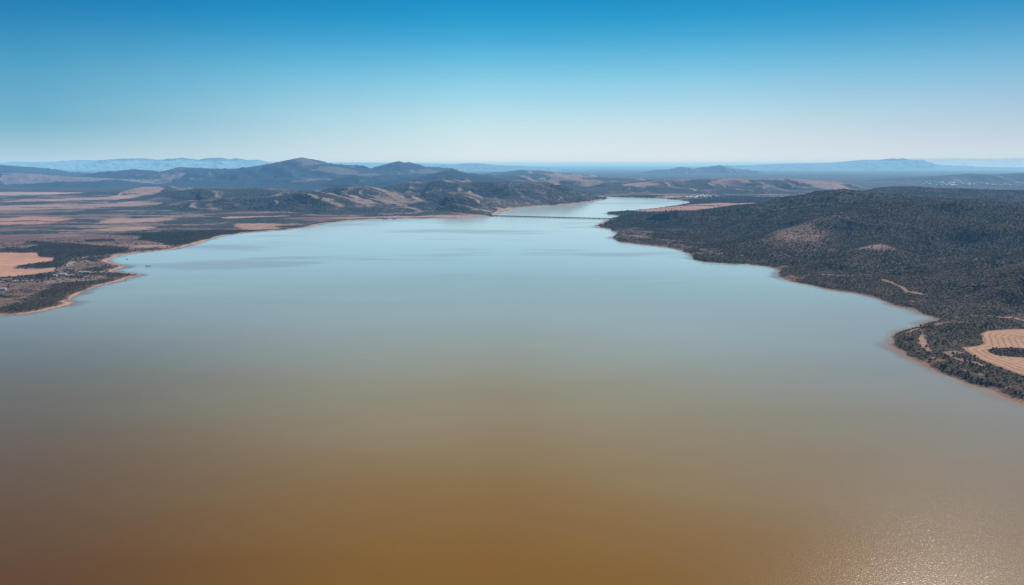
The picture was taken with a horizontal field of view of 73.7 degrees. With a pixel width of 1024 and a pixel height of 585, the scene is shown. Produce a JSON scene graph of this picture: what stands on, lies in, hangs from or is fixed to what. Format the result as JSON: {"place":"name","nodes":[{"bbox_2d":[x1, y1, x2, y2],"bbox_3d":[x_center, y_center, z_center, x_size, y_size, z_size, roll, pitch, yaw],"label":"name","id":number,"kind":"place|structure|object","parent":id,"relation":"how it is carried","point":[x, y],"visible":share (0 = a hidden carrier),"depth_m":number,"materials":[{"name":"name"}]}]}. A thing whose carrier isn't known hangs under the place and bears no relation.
{"place":"outdoors","nodes":[
{"label":"outdoors","id":0,"kind":"place"},
{"bbox_2d":[0,157,576,189],"bbox_3d":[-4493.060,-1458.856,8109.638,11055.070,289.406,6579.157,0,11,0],"label":"mountains","id":1,"kind":"structure","parent":0,"point":[301,173],"depth_m":7366.26,"materials":[{"name":"grey stone"}]},
{"bbox_2d":[63,179,606,215],"bbox_3d":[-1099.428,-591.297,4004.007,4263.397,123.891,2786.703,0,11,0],"label":"hills","id":2,"kind":"structure","parent":0,"point":[466,196],"depth_m":3631.75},
{"bbox_2d":[0,195,1023,584],"bbox_3d":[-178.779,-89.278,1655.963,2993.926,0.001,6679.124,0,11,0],"label":"lake","id":3,"kind":"structure","parent":0,"point":[526,395],"depth_m":585.47,"materials":[{"name":"liquid"}]},
{"bbox_2d":[490,215,609,218],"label":"bridge","id":4,"kind":"structure","parent":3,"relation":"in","point":[549,217],"depth_m":2807.53,"materials":[{"name":"concrete"}]},
{"bbox_2d":[0,164,1023,243],"bbox_3d":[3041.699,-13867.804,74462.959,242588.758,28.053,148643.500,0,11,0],"label":"land","id":5,"kind":"structure","parent":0,"point":[37,213],"depth_m":3136.46,"materials":[{"name":"brown soil"}]},
{"bbox_2d":[0,228,1023,402],"bbox_3d":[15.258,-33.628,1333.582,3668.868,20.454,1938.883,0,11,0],"label":"ground","id":6,"kind":"structure","parent":0,"point":[1007,337],"depth_m":1101.28,"materials":[{"name":"brown soil"}]},
{"bbox_2d":[0,158,1023,170],"bbox_3d":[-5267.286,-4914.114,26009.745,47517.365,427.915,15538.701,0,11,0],"label":"horizon mountains","id":7,"kind":"structure","parent":0,"point":[235,163],"depth_m":22517.87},
{"bbox_2d":[0,0,1023,163],"label":"sky","id":8,"kind":"structure","parent":0,"point":[329,81],"materials":[{"name":"blue"}]},
{"bbox_2d":[486,165,1023,195],"bbox_3d":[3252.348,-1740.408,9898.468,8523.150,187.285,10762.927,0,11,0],"label":"hills","id":9,"kind":"structure","parent":0,"point":[597,185],"depth_m":5582.77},
{"bbox_2d":[594,187,1023,307],"bbox_3d":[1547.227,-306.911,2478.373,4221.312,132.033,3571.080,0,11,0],"label":"hillside","id":10,"kind":"structure","parent":0,"point":[794,234],"depth_m":1715.59,"materials":[{"name":"green plant"}]},
{"bbox_2d":[0,181,1023,397],"bbox_3d":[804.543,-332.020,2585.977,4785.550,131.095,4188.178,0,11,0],"label":"scrub","id":11,"kind":"object","parent":10,"relation":"on","point":[755,201],"visible":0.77,"depth_m":1697.12,"materials":[{"name":"green plant"}]},
{"bbox_2d":[910,157,1023,166],"bbox_3d":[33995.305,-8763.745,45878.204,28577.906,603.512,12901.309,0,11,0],"label":"faint mountains","id":12,"kind":"structure","parent":0,"point":[998,162],"depth_m":42724.05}
]}

